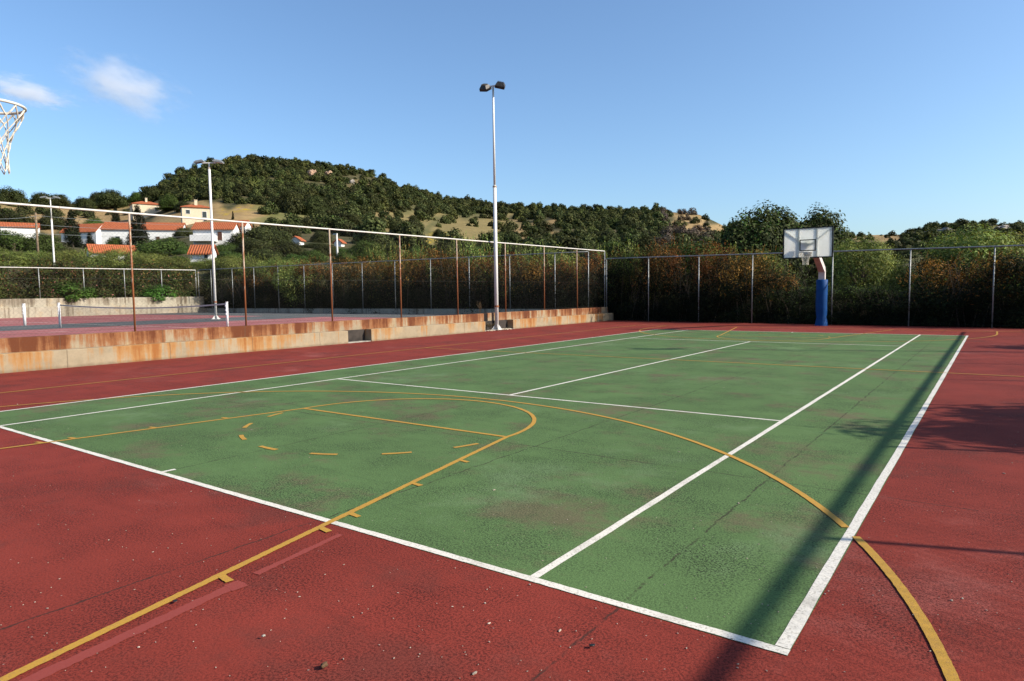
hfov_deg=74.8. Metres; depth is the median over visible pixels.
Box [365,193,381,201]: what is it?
evergreen tree
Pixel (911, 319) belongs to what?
hedge shrub
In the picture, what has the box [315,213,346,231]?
evergreen tree
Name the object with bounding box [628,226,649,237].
evergreen tree
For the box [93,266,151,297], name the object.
oleander shrub
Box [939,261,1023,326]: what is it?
hedge shrub
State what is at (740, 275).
hedge shrub
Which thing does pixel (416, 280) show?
hedge shrub
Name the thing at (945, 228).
boulder
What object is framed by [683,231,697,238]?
evergreen tree
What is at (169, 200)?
leafy tree
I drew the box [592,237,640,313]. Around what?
olive shrub
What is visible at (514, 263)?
hedge shrub
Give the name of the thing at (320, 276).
hedge shrub
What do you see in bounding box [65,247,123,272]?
olive shrub
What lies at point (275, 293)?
hedge shrub
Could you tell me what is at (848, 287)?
hedge shrub
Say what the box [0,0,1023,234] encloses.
sky
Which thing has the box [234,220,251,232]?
white house
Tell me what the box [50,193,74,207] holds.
evergreen tree
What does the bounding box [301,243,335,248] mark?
evergreen tree
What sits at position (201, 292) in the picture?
hedge shrub
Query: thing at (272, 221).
evergreen tree
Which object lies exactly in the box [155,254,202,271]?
olive shrub
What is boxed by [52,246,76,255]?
evergreen tree
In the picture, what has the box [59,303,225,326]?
tennis net
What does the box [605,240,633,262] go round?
evergreen tree
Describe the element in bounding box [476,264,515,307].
hedge shrub
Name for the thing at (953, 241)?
olive tree
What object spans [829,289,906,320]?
hedge shrub
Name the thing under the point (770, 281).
hedge shrub
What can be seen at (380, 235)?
evergreen tree
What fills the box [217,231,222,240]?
door
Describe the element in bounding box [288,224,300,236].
evergreen tree
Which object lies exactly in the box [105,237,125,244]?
leafy tree
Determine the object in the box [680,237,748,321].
hedge shrub
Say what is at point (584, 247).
evergreen tree
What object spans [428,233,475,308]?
olive shrub
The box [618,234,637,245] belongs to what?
evergreen tree
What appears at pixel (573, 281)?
hedge shrub
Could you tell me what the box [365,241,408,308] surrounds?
olive shrub
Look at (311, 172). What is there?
boulder
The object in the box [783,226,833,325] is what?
basketball hoop
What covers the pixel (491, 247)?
evergreen tree
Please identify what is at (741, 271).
hedge shrub
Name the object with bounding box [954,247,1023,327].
hedge shrub
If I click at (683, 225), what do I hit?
evergreen tree
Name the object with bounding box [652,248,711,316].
hedge shrub
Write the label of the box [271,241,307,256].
evergreen tree
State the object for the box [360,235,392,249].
evergreen tree
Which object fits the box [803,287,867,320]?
hedge shrub
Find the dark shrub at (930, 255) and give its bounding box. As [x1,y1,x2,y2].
[897,249,968,305]
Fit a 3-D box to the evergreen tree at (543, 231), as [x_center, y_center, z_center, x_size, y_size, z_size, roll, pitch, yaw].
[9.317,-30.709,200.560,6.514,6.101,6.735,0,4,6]
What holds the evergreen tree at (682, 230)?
on the terrain
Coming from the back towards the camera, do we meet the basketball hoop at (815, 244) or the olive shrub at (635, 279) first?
the olive shrub at (635, 279)
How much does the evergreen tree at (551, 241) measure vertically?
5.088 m
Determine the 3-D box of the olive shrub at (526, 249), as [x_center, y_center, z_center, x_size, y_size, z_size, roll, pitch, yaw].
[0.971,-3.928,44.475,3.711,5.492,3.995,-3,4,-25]
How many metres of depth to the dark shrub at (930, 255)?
39.14 m
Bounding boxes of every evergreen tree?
[0,185,29,204]
[0,210,37,222]
[14,201,35,214]
[29,192,54,205]
[37,212,66,229]
[46,208,65,215]
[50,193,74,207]
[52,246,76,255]
[71,196,96,208]
[81,204,95,213]
[89,191,101,201]
[92,188,130,207]
[139,185,159,201]
[172,227,192,238]
[173,188,189,199]
[173,200,190,211]
[183,180,197,189]
[199,186,215,199]
[214,183,225,190]
[219,179,233,185]
[221,182,235,192]
[224,226,284,246]
[232,182,250,195]
[234,238,273,256]
[247,249,284,263]
[251,185,264,194]
[252,195,269,204]
[257,201,279,214]
[259,182,275,193]
[259,217,280,226]
[265,227,294,245]
[269,224,295,237]
[271,181,285,189]
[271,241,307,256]
[272,189,303,210]
[278,197,304,214]
[280,211,298,223]
[282,215,303,230]
[285,182,298,188]
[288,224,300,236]
[297,216,315,226]
[300,194,329,214]
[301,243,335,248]
[305,213,323,220]
[309,230,332,242]
[311,216,326,225]
[312,209,329,216]
[312,244,335,255]
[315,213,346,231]
[315,217,333,230]
[323,198,337,207]
[325,189,339,199]
[327,193,345,201]
[333,212,361,225]
[334,220,355,232]
[337,222,353,236]
[339,203,360,216]
[346,187,356,197]
[349,213,389,242]
[357,204,375,217]
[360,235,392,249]
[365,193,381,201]
[366,229,393,242]
[369,198,379,212]
[380,240,402,261]
[385,217,403,227]
[388,220,398,232]
[389,225,403,238]
[393,219,430,252]
[409,214,418,221]
[409,219,425,235]
[427,240,453,264]
[431,228,442,236]
[434,227,469,256]
[476,230,497,244]
[483,242,501,254]
[497,231,513,241]
[498,242,524,266]
[500,224,512,231]
[505,233,520,244]
[513,242,537,259]
[518,237,536,241]
[520,237,540,248]
[528,232,546,240]
[536,237,555,248]
[537,220,553,231]
[537,228,552,239]
[542,232,552,239]
[542,236,567,249]
[552,231,563,239]
[552,234,582,259]
[565,241,592,261]
[568,227,585,236]
[578,235,591,242]
[579,231,590,236]
[579,248,605,265]
[596,233,619,244]
[598,223,609,230]
[600,230,618,238]
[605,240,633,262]
[616,225,629,234]
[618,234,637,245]
[622,217,638,227]
[625,227,640,234]
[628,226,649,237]
[631,222,647,229]
[632,234,661,253]
[641,219,654,227]
[647,219,664,229]
[651,234,672,246]
[654,224,668,232]
[657,232,675,239]
[659,225,676,236]
[667,233,692,248]
[669,223,686,231]
[674,226,697,236]
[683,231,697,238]
[690,237,712,248]
[692,228,701,236]
[696,235,707,240]
[707,230,720,237]
[891,244,910,258]
[894,250,918,259]
[911,241,925,252]
[922,243,939,255]
[1004,235,1023,248]
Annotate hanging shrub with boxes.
[48,279,99,301]
[139,283,177,300]
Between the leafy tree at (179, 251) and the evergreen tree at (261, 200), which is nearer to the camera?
the leafy tree at (179, 251)
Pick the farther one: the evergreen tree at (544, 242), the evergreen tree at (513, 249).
the evergreen tree at (544, 242)
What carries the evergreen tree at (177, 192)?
on the terrain
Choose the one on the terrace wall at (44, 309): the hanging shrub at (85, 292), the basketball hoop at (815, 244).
the hanging shrub at (85, 292)
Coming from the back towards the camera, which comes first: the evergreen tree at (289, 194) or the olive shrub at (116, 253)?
the evergreen tree at (289, 194)
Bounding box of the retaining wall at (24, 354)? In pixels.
[0,307,613,373]
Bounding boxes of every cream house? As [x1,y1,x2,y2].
[129,198,161,220]
[179,200,212,224]
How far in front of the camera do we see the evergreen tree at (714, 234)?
222.29 m
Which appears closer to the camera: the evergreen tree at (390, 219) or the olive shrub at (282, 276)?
the olive shrub at (282, 276)
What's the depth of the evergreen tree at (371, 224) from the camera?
128.56 m
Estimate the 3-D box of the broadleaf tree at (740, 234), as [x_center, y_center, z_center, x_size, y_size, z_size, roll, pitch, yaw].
[15.931,-4.888,44.651,4.977,7.291,4.681,-2,4,-16]
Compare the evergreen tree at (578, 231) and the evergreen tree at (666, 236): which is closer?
the evergreen tree at (666, 236)
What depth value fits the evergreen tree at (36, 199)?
305.78 m
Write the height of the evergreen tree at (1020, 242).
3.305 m
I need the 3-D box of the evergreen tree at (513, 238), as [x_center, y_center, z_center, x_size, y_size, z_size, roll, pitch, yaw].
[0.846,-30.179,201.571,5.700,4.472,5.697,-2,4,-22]
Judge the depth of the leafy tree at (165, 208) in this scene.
244.55 m
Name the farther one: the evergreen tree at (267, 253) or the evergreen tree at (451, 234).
the evergreen tree at (451, 234)
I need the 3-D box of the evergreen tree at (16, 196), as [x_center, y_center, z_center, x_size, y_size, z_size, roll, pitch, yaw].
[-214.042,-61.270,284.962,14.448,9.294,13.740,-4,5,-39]
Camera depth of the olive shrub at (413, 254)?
49.87 m
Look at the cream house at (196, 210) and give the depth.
176.96 m
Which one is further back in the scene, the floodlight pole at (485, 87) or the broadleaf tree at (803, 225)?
the broadleaf tree at (803, 225)
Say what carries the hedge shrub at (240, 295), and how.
on the terrain
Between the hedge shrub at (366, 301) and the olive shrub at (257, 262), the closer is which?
the hedge shrub at (366, 301)
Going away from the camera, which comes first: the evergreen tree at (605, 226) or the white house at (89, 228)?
the white house at (89, 228)
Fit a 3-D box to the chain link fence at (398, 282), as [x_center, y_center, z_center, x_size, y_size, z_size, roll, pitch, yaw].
[-12.235,-4.110,49.788,40.772,3.610,0.265,2,5,36]
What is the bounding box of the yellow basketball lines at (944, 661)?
[0,325,1023,680]
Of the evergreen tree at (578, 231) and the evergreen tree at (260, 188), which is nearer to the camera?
the evergreen tree at (578, 231)
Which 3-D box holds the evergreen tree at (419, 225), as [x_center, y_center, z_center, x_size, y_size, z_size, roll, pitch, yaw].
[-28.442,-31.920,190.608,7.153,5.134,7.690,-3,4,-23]
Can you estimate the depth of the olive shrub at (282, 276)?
54.74 m
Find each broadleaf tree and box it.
[709,212,782,266]
[732,199,811,287]
[780,215,829,300]
[801,203,853,302]
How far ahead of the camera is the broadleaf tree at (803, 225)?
45.31 m
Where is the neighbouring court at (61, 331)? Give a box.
[0,312,381,337]
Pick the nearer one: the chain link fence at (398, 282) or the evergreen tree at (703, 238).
the chain link fence at (398, 282)
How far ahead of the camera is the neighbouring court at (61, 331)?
35.69 m
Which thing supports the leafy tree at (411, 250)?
on the terrain
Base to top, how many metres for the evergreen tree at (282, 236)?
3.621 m
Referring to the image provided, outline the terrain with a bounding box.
[0,165,1021,327]
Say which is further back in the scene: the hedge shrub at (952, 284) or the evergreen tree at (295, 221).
the evergreen tree at (295, 221)
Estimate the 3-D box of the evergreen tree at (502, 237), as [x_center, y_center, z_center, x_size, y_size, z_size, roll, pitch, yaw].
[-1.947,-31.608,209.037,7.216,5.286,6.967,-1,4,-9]
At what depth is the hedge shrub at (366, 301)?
50.13 m
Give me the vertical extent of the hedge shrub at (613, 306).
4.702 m
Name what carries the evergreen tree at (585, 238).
on the terrain
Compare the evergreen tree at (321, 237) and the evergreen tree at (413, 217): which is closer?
the evergreen tree at (321, 237)
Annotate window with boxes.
[202,211,206,217]
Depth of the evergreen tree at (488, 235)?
167.87 m
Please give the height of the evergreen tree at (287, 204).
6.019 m
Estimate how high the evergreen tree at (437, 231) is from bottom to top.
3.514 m
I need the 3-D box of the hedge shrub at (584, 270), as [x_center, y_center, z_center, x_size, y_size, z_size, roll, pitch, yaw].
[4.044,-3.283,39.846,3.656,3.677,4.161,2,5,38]
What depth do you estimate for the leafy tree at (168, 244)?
102.32 m
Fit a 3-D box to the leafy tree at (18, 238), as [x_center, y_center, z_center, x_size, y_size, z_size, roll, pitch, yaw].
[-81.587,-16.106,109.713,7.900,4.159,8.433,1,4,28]
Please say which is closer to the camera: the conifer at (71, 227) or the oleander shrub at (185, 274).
the oleander shrub at (185, 274)
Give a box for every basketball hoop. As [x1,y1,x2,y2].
[0,98,26,174]
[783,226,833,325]
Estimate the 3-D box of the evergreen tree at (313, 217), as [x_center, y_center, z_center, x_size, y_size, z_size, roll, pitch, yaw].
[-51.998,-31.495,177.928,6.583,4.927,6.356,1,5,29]
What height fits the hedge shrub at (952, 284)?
2.874 m
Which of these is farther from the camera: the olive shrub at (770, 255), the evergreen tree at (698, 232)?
the evergreen tree at (698, 232)
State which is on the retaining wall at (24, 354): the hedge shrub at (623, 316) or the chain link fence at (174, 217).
the chain link fence at (174, 217)
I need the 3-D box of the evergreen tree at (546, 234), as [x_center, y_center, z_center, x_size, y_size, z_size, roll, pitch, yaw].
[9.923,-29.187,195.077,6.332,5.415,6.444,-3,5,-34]
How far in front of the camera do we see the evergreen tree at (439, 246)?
98.86 m
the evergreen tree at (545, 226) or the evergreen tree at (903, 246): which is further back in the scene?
the evergreen tree at (545, 226)
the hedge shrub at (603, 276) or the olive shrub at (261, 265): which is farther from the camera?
the olive shrub at (261, 265)
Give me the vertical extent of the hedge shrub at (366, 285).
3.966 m
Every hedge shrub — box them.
[185,268,225,307]
[198,264,242,307]
[203,264,239,281]
[225,269,260,311]
[246,266,281,309]
[259,260,305,307]
[278,255,321,307]
[299,255,344,312]
[302,263,337,298]
[320,255,368,312]
[326,264,375,308]
[341,255,386,312]
[355,272,376,308]
[359,252,408,313]
[383,244,436,311]
[395,266,440,307]
[406,245,450,313]
[433,250,480,308]
[445,247,510,313]
[473,247,538,311]
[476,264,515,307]
[503,252,559,310]
[517,251,586,309]
[543,266,596,306]
[548,254,608,311]
[564,247,631,319]
[578,251,622,316]
[602,244,660,320]
[621,250,677,317]
[626,233,689,321]
[652,239,722,321]
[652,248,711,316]
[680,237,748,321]
[682,253,740,307]
[707,248,781,321]
[713,244,780,322]
[728,256,811,320]
[739,261,810,323]
[761,270,838,318]
[766,278,835,323]
[791,284,870,324]
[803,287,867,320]
[829,281,899,325]
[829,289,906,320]
[842,281,931,325]
[842,291,930,321]
[878,288,959,326]
[882,288,955,325]
[896,249,1002,326]
[911,263,1004,320]
[921,250,1023,327]
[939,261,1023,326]
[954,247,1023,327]
[993,249,1023,328]
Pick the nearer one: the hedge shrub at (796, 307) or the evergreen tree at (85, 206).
the hedge shrub at (796, 307)
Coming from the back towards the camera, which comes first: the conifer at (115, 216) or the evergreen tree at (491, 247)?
the conifer at (115, 216)
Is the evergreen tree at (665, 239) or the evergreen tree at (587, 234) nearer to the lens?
the evergreen tree at (665, 239)
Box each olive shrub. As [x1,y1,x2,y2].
[0,248,35,268]
[13,250,59,266]
[38,248,88,267]
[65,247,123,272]
[99,247,144,270]
[124,252,176,268]
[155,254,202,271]
[186,258,223,270]
[209,254,253,274]
[235,253,279,288]
[251,256,301,286]
[270,256,320,306]
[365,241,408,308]
[389,239,433,308]
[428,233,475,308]
[452,233,508,308]
[498,239,543,308]
[533,241,585,300]
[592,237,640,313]
[611,245,662,318]
[691,246,724,293]
[710,241,767,303]
[745,250,798,306]
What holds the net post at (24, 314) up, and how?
on the neighbouring court grey strip
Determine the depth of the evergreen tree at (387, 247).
94.23 m
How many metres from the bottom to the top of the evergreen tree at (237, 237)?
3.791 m
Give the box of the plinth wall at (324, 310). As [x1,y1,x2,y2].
[200,308,553,313]
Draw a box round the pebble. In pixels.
[320,661,327,667]
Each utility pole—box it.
[34,213,38,251]
[333,233,337,256]
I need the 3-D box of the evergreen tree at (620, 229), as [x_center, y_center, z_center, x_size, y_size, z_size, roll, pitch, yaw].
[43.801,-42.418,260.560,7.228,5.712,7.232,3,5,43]
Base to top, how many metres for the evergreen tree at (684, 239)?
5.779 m
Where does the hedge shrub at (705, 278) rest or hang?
on the terrain
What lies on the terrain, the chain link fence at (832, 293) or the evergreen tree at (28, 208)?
the evergreen tree at (28, 208)
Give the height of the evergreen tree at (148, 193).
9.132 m
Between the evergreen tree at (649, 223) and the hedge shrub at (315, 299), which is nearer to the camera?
the hedge shrub at (315, 299)
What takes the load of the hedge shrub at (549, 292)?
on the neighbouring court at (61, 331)
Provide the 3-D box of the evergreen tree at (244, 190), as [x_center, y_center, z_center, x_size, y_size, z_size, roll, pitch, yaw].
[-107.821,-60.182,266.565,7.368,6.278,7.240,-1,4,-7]
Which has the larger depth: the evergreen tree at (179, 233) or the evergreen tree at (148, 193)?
the evergreen tree at (148, 193)
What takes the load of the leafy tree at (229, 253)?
on the terrain
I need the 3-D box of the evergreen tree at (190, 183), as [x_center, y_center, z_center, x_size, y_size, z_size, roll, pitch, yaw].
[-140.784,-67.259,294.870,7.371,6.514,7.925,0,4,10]
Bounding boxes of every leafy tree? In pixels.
[0,230,35,250]
[21,232,65,253]
[82,216,102,223]
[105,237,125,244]
[127,191,141,204]
[132,237,190,255]
[155,207,173,210]
[156,194,178,208]
[171,248,188,254]
[214,250,247,261]
[216,241,238,253]
[282,254,307,263]
[299,249,328,261]
[331,250,357,264]
[348,240,387,261]
[405,246,429,263]
[460,244,486,262]
[529,245,559,265]
[601,241,620,260]
[655,242,692,275]
[669,238,718,274]
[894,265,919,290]
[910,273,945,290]
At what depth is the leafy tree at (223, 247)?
90.78 m
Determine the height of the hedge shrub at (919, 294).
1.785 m
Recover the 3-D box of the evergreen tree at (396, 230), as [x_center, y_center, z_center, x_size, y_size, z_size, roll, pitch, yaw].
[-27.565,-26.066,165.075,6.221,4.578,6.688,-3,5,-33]
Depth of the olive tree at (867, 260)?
39.18 m
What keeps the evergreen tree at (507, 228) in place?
on the terrain
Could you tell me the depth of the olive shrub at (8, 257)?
77.37 m
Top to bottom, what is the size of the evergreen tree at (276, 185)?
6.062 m
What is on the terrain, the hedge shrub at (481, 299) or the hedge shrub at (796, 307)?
the hedge shrub at (796, 307)
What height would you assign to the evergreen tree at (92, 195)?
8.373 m
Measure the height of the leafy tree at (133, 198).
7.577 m
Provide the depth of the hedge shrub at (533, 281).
41.28 m
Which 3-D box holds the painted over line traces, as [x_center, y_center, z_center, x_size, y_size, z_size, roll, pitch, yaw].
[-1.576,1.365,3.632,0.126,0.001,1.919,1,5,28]
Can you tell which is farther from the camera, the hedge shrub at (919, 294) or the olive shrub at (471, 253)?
the olive shrub at (471, 253)
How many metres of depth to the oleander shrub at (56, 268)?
53.47 m
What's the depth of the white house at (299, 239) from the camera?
116.78 m
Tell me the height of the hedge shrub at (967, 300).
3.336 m
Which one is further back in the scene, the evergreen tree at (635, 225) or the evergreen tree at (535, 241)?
the evergreen tree at (635, 225)
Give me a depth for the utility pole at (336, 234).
89.74 m
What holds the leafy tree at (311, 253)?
on the terrain
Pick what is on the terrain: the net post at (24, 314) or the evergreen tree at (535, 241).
the evergreen tree at (535, 241)
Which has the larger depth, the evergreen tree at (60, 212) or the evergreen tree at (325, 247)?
the evergreen tree at (60, 212)
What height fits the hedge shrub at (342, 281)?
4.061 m
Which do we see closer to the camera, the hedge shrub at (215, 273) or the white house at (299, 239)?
the hedge shrub at (215, 273)
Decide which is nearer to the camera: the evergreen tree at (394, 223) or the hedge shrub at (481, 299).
the hedge shrub at (481, 299)
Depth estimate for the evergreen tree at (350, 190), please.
297.84 m
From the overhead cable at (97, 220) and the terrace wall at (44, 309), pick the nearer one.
the terrace wall at (44, 309)
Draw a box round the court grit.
[0,355,1018,680]
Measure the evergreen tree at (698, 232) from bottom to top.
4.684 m
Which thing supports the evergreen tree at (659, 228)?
on the terrain
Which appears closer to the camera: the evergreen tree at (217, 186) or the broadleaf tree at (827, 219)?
the broadleaf tree at (827, 219)
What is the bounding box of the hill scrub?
[0,153,1023,262]
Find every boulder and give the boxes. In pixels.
[307,169,315,175]
[937,227,952,233]
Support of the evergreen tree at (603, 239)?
on the terrain
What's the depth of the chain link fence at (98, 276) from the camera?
55.02 m
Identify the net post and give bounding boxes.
[22,304,26,325]
[57,303,61,327]
[225,302,228,325]
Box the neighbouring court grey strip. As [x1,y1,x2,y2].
[0,316,306,330]
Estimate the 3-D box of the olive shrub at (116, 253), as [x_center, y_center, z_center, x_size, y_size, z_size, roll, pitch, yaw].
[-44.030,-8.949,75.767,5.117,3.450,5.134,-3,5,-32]
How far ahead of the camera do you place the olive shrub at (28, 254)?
78.84 m
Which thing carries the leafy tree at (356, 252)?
on the terrain
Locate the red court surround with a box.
[0,320,1023,680]
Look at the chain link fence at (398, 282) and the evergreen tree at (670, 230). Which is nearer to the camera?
the chain link fence at (398, 282)
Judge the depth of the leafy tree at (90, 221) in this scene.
187.42 m
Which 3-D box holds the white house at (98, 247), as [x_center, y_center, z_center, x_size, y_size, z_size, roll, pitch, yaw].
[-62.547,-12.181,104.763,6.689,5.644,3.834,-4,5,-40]
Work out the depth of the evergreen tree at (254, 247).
88.29 m
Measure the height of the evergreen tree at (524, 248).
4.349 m
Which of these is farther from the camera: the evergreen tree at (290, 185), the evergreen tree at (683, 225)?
the evergreen tree at (290, 185)
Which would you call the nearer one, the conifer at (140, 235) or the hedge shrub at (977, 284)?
the hedge shrub at (977, 284)
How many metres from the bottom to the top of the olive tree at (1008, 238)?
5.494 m
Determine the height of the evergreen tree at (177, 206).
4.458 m
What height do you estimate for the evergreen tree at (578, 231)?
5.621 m
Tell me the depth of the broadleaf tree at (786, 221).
44.51 m
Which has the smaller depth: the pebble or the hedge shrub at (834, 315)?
the pebble
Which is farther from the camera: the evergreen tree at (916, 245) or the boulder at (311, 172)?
the boulder at (311, 172)
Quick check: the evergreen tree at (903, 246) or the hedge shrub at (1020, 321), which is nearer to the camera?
the hedge shrub at (1020, 321)
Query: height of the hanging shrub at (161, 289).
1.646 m
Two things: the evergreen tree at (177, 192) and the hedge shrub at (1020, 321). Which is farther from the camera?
the evergreen tree at (177, 192)
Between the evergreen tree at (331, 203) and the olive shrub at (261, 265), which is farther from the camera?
the evergreen tree at (331, 203)
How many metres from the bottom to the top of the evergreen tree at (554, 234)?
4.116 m
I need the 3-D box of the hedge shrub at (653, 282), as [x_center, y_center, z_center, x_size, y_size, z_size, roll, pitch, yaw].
[8.236,-3.457,37.890,3.688,5.044,3.356,3,5,43]
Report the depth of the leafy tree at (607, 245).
108.86 m
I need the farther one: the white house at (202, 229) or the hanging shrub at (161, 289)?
the white house at (202, 229)
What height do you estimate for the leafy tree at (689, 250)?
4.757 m
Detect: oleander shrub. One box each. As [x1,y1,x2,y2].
[0,260,17,298]
[0,265,62,298]
[24,256,86,299]
[64,259,118,299]
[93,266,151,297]
[120,259,182,296]
[153,263,205,296]
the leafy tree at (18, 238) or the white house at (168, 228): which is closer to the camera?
the leafy tree at (18, 238)
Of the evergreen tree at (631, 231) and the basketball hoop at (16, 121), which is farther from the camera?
the evergreen tree at (631, 231)
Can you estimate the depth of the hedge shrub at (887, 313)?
29.33 m
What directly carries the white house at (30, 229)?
on the terrain
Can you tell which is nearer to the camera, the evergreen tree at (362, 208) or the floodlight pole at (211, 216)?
the floodlight pole at (211, 216)
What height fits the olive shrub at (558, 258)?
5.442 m
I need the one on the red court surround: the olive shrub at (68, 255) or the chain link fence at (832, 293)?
the chain link fence at (832, 293)
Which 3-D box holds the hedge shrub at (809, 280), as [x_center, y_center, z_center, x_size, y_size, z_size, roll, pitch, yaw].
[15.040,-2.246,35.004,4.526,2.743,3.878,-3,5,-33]
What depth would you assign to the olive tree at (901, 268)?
40.06 m
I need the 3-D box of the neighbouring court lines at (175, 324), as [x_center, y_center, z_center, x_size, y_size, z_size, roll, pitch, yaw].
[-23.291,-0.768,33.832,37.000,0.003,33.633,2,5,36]
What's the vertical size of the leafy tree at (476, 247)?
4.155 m
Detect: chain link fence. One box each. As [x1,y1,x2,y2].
[0,202,604,337]
[0,267,196,298]
[198,251,588,309]
[606,245,1023,327]
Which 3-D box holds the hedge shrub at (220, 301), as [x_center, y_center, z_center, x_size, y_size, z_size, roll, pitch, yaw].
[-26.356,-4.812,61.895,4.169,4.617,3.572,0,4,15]
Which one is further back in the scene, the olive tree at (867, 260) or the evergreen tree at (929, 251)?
the evergreen tree at (929, 251)
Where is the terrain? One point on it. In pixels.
(223, 211)
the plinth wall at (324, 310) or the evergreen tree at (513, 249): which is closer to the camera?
the plinth wall at (324, 310)
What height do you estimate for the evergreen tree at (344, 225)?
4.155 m
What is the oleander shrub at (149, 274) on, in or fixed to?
on the terrain
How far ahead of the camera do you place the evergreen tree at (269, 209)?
198.32 m
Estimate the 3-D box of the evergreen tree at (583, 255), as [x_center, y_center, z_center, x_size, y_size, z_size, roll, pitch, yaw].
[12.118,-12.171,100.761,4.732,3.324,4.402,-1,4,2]
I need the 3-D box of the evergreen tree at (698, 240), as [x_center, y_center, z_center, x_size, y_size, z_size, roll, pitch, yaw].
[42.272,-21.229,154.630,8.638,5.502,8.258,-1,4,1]
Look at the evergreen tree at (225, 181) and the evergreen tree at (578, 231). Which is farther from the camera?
the evergreen tree at (225, 181)
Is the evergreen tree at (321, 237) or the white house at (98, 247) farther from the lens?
the evergreen tree at (321, 237)
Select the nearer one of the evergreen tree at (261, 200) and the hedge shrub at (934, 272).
the hedge shrub at (934, 272)
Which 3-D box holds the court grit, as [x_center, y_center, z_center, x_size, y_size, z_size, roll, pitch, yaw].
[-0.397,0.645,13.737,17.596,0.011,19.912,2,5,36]
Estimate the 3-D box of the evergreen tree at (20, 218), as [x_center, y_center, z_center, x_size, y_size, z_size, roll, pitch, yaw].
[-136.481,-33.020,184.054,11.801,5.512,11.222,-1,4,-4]
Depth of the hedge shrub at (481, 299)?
43.44 m
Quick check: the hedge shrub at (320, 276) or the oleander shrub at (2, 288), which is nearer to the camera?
the oleander shrub at (2, 288)
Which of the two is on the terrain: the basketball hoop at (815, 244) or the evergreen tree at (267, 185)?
the evergreen tree at (267, 185)
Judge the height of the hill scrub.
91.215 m
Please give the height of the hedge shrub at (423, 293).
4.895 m
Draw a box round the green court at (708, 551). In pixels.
[0,329,967,655]
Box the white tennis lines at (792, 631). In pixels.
[0,329,967,654]
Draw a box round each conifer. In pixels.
[61,209,84,246]
[83,232,95,247]
[110,207,119,221]
[124,204,149,245]
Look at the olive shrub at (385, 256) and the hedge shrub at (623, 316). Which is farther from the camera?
the olive shrub at (385, 256)
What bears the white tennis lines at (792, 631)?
on the green court at (708, 551)
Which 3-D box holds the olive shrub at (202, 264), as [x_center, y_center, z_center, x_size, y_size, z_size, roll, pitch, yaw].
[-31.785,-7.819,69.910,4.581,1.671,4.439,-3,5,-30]
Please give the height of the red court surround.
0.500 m
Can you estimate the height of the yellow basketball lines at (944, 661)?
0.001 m
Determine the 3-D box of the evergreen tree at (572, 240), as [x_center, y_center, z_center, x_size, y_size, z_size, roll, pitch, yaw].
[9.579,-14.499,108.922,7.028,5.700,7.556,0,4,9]
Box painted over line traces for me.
[18,534,341,680]
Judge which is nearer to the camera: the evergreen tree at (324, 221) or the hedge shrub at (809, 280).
the hedge shrub at (809, 280)
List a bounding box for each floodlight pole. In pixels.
[40,196,60,262]
[193,159,223,318]
[479,81,504,329]
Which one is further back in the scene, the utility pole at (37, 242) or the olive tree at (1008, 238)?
the utility pole at (37, 242)
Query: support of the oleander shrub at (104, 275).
on the terrain
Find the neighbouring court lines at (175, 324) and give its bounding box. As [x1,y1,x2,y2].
[5,313,372,331]
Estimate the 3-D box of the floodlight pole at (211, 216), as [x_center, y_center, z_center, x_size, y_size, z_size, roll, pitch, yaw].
[-17.924,-6.017,40.068,1.669,9.485,0.400,-1,4,-2]
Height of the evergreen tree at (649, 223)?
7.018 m
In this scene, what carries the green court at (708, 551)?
on the red court surround
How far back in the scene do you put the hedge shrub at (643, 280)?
40.19 m
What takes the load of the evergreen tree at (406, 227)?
on the terrain
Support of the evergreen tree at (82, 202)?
on the terrain
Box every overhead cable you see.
[0,225,155,230]
[3,234,123,236]
[10,216,190,225]
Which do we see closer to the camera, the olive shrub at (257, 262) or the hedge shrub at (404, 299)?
the hedge shrub at (404, 299)
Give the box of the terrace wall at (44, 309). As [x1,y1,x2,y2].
[0,297,204,317]
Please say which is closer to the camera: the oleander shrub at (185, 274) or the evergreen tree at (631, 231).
the oleander shrub at (185, 274)
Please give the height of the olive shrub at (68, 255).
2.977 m
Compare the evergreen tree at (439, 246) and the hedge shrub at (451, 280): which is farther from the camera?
the evergreen tree at (439, 246)
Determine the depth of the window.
177.84 m
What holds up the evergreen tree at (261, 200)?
on the terrain
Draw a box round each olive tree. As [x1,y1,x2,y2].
[823,232,899,312]
[826,236,866,307]
[865,253,911,302]
[913,221,1023,302]
[963,228,1023,301]
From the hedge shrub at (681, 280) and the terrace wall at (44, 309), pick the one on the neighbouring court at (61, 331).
the terrace wall at (44, 309)
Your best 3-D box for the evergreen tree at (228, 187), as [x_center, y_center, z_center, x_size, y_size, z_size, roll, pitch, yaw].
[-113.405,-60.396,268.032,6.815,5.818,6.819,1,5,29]
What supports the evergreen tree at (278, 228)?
on the terrain
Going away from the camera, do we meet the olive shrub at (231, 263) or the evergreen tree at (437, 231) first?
the olive shrub at (231, 263)
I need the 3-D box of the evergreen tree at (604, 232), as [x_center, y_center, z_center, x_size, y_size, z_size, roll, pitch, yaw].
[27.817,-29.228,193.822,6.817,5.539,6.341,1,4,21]
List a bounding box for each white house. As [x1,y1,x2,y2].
[0,222,40,238]
[60,223,102,243]
[85,244,135,260]
[99,222,186,243]
[187,245,218,261]
[190,222,240,245]
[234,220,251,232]
[290,236,305,244]
[332,239,346,246]

